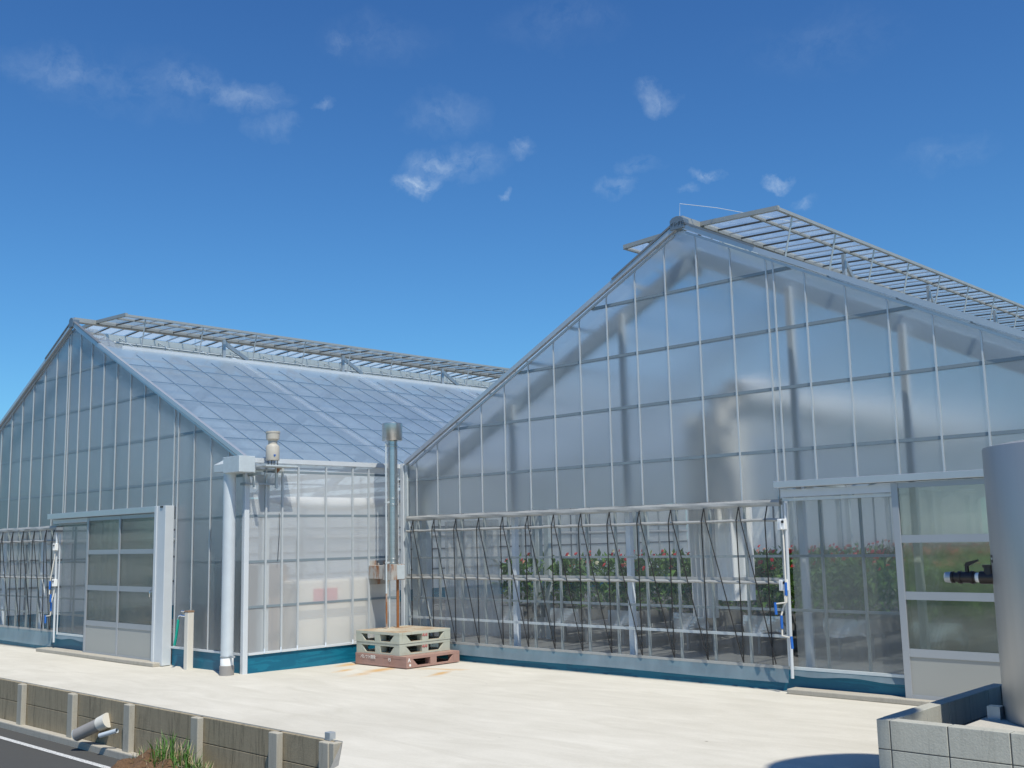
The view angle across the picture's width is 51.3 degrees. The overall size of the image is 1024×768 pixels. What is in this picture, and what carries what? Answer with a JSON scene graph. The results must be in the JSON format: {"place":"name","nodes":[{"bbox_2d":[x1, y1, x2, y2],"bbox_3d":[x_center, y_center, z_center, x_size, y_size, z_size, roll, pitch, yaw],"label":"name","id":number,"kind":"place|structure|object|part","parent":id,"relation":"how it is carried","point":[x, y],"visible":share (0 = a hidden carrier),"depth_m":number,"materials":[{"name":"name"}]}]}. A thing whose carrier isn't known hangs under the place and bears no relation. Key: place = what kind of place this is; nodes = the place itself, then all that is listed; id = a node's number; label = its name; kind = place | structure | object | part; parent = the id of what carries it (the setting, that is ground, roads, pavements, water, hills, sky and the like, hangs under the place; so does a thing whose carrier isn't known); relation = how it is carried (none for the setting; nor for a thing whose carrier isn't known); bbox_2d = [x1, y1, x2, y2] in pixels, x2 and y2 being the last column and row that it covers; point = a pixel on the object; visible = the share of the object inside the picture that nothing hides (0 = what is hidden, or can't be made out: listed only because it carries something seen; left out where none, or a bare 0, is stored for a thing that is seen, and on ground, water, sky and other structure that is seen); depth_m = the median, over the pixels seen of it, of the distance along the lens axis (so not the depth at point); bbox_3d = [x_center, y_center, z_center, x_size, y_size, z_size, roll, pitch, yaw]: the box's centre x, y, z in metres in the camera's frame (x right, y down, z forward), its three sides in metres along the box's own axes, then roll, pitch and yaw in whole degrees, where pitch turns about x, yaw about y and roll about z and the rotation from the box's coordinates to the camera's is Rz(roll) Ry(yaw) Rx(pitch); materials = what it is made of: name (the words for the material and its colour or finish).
{"place":"outdoors","nodes":[
{"label":"outdoors","id":0,"kind":"place"},
{"bbox_2d":[0,728,119,767],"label":"road","id":1,"kind":"structure","parent":0,"point":[14,755],"depth_m":11.21,"materials":[{"name":"grey asphalt"}]},
{"bbox_2d":[0,736,110,767],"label":"road line","id":2,"kind":"object","parent":1,"relation":"on","point":[57,753],"depth_m":11.29,"materials":[{"name":"paint"}]},
{"bbox_2d":[111,748,177,767],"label":"soil heap","id":3,"kind":"object","parent":1,"relation":"on","point":[138,762],"visible":0.88,"depth_m":9.71,"materials":[{"name":"brown soil"}]},
{"bbox_2d":[129,729,213,767],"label":"grass tuft","id":4,"kind":"object","parent":3,"relation":"on","point":[184,760],"visible":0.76,"depth_m":9.73,"materials":[{"name":"green plant"}]},
{"bbox_2d":[0,678,341,767],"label":"retaining wall","id":5,"kind":"structure","parent":1,"relation":"on","point":[52,714],"depth_m":10.78,"materials":[{"name":"concrete"}]},
{"bbox_2d":[72,713,110,740],"bbox_3d":[-4.478,3.659,11.379,0.475,0.308,0.160,-4,-9,19],"label":"drain pipe","id":6,"kind":"object","parent":5,"relation":"attached to","point":[100,723],"visible":1,"depth_m":11.33,"materials":[{"name":"grey plastic"}]},
{"bbox_2d":[98,728,118,737],"bbox_3d":[-4.198,3.632,11.099,0.232,0.106,0.048,-4,-9,19],"label":"drain pipe","id":7,"kind":"object","parent":5,"relation":"attached to","point":[107,733],"visible":1,"depth_m":11.09,"materials":[{"name":"white plastic"}]},
{"bbox_2d":[331,743,341,767],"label":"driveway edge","id":8,"kind":"object","parent":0,"point":[335,763],"visible":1,"depth_m":8.08,"materials":[{"name":"concrete"}]},
{"bbox_2d":[0,586,916,767],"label":"apron","id":9,"kind":"object","parent":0,"point":[462,714],"visible":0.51,"depth_m":9.89,"materials":[{"name":"concrete"}]},
{"bbox_2d":[173,610,193,669],"bbox_3d":[-4.306,3.350,13.983,0.353,0.757,0.098,-8,-11,40],"label":"water standpipe","id":10,"kind":"object","parent":9,"relation":"on","point":[188,637],"visible":1,"depth_m":13.88,"materials":[{"name":"beige paint"}]},
{"bbox_2d":[369,422,404,650],"bbox_3d":[-1.685,2.155,14.688,0.376,3.207,0.602,5,-10,-38],"label":"flue","id":11,"kind":"object","parent":9,"relation":"on","point":[387,570],"visible":1,"depth_m":14.54,"materials":[{"name":"silver metal"}]},
{"bbox_2d":[356,649,459,668],"bbox_3d":[-1.379,3.594,14.054,1.032,0.145,0.920,-9,-11,43],"label":"pallet","id":12,"kind":"object","parent":9,"relation":"on","point":[410,661],"visible":0.82,"depth_m":13.73,"materials":[{"name":"brown plastic"}]},
{"bbox_2d":[357,638,449,655],"bbox_3d":[-1.439,3.462,14.136,0.884,0.145,0.870,-9,-11,43],"label":"pallet","id":13,"kind":"object","parent":12,"relation":"on","point":[406,649],"visible":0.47,"depth_m":13.85,"materials":[{"name":"beige plastic"}]},
{"bbox_2d":[356,625,449,644],"bbox_3d":[-1.442,3.321,14.156,0.894,0.145,0.880,-9,-11,43],"label":"pallet","id":14,"kind":"object","parent":13,"relation":"on","point":[405,634],"visible":1,"depth_m":13.96,"materials":[{"name":"beige plastic"}]},
{"bbox_2d":[0,313,894,675],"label":"greenhouse","id":15,"kind":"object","parent":9,"relation":"on","point":[134,515],"visible":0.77,"depth_m":16.91,"materials":[{"name":"glass"}]},
{"bbox_2d":[83,513,153,660],"bbox_3d":[-5.675,2.905,15.376,2.170,2.005,0.092,-9,-11,43],"label":"sliding door","id":16,"kind":"structure","parent":15,"relation":"in","point":[119,549],"depth_m":15.39,"materials":[{"name":"glass"}]},
{"bbox_2d":[240,431,297,552],"bbox_3d":[-3.092,1.427,13.586,0.360,1.635,0.625,-9,-11,43],"label":"rain sensor","id":17,"kind":"object","parent":15,"relation":"attached to","point":[272,448],"visible":0.99,"depth_m":13.57,"materials":[{"name":"beige plastic"}]},
{"bbox_2d":[270,475,387,510],"bbox_3d":[-2.429,1.495,14.617,0.180,0.474,2.103,-9,-11,43],"label":"air duct","id":18,"kind":"object","parent":15,"relation":"attached to","point":[333,503],"visible":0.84,"depth_m":14.46,"materials":[{"name":"plastic"}]},
{"bbox_2d":[398,203,1023,705],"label":"greenhouse","id":19,"kind":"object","parent":9,"relation":"on","point":[692,371],"visible":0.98,"depth_m":11.64,"materials":[{"name":"glass"}]},
{"bbox_2d":[688,502,718,617],"bbox_3d":[2.277,1.570,12.867,0.125,2.430,0.455,3,-9,-27],"label":"white curtain","id":20,"kind":"object","parent":19,"relation":"hanging from","point":[695,538],"visible":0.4,"depth_m":12.75,"materials":[{"name":"fabric"}]},
{"bbox_2d":[714,500,755,600],"bbox_3d":[5.244,1.479,14.817,7.300,2.617,0.588,6,-11,-41],"label":"white curtain","id":21,"kind":"object","parent":19,"relation":"hanging from","point":[725,539],"visible":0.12,"depth_m":12.38,"materials":[{"name":"fabric"}]},
{"bbox_2d":[890,478,1000,700],"bbox_3d":[4.455,1.808,9.305,2.235,1.995,0.040,-9,-11,43],"label":"sliding door","id":22,"kind":"structure","parent":19,"relation":"in","point":[949,637],"depth_m":9.78,"materials":[{"name":"glass"}]},
{"bbox_2d":[877,683,1023,767],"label":"block wall","id":23,"kind":"structure","parent":9,"relation":"on","point":[961,730],"depth_m":6.84,"materials":[{"name":"grey concrete"}]},
{"bbox_2d":[944,440,1023,725],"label":"water tank","id":24,"kind":"object","parent":9,"relation":"on","point":[1003,471],"visible":0.99,"depth_m":7.10,"materials":[{"name":"metal"}]},
{"bbox_2d":[50,583,903,673],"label":"greenhouse floor","id":25,"kind":"structure","parent":0,"point":[888,654],"depth_m":15.98,"materials":[{"name":"concrete"}]},
{"bbox_2d":[248,564,286,652],"bbox_3d":[-3.510,3.119,14.496,0.905,1.316,0.465,-9,-11,43],"label":"cupboard","id":26,"kind":"object","parent":25,"relation":"on","point":[274,574],"visible":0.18,"depth_m":14.18,"materials":[{"name":"metal"}]},
{"bbox_3d":[-3.499,3.060,14.177,0.440,1.230,0.014,-9,-11,43],"label":"door","id":27,"kind":"part","parent":26,"relation":"part of","materials":[{"name":"grey metal"}]},
{"bbox_2d":[249,536,300,578],"bbox_3d":[-4.289,3.336,17.225,2.200,1.710,0.560,-9,-11,43],"label":"storage rack","id":28,"kind":"object","parent":25,"relation":"on","point":[270,547],"visible":0.12,"depth_m":16.57,"materials":[{"name":"metal"}]},
{"bbox_2d":[277,576,388,649],"bbox_3d":[-2.513,3.241,14.720,0.708,1.096,1.560,-9,-11,43],"label":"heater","id":29,"kind":"object","parent":25,"relation":"on","point":[311,624],"visible":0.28,"depth_m":14.32,"materials":[{"name":"metal"}]},
{"bbox_2d":[496,581,821,638],"bbox_3d":[6.209,4.594,23.410,0.669,0.525,18.079,-9,-11,43],"label":"growing bench","id":30,"kind":"object","parent":25,"relation":"on","point":[523,610],"visible":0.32,"depth_m":17.11,"materials":[{"name":"silver metal"}]},
{"bbox_2d":[489,539,898,620],"bbox_3d":[9.377,3.399,20.197,10.829,0.992,17.892,-9,-11,43],"label":"gerbera crop","id":31,"kind":"object","parent":30,"relation":"on","point":[843,574],"visible":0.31,"depth_m":15.18,"materials":[{"name":"green plant"}]},
{"bbox_2d":[550,579,891,642],"bbox_3d":[7.045,4.461,22.617,0.649,0.525,18.079,-9,-11,43],"label":"growing bench","id":32,"kind":"object","parent":25,"relation":"on","point":[568,613],"visible":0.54,"depth_m":16.36,"materials":[{"name":"silver metal"}]},
{"bbox_2d":[608,585,897,646],"bbox_3d":[7.867,4.330,21.838,0.649,0.525,18.079,-9,-11,43],"label":"growing bench","id":33,"kind":"object","parent":25,"relation":"on","point":[656,615],"visible":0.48,"depth_m":15.60,"materials":[{"name":"silver metal"}]},
{"bbox_2d":[673,588,893,650],"bbox_3d":[8.688,4.200,21.058,0.649,0.525,18.079,-9,-11,43],"label":"growing bench","id":34,"kind":"object","parent":25,"relation":"on","point":[691,622],"visible":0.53,"depth_m":14.84,"materials":[{"name":"silver metal"}]},
{"bbox_2d":[743,598,898,653],"bbox_3d":[9.514,4.068,20.276,0.659,0.525,18.079,-9,-11,43],"label":"growing bench","id":35,"kind":"object","parent":25,"relation":"on","point":[758,624],"visible":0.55,"depth_m":14.06,"materials":[{"name":"silver metal"}]},
{"bbox_2d":[823,608,900,661],"bbox_3d":[10.342,3.936,19.489,0.659,0.525,18.079,-9,-11,43],"label":"growing bench","id":36,"kind":"object","parent":25,"relation":"on","point":[840,627],"visible":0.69,"depth_m":13.19,"materials":[{"name":"silver metal"}]},
{"bbox_2d":[0,0,1023,520],"label":"sky","id":37,"kind":"structure","parent":0,"point":[455,180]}
]}

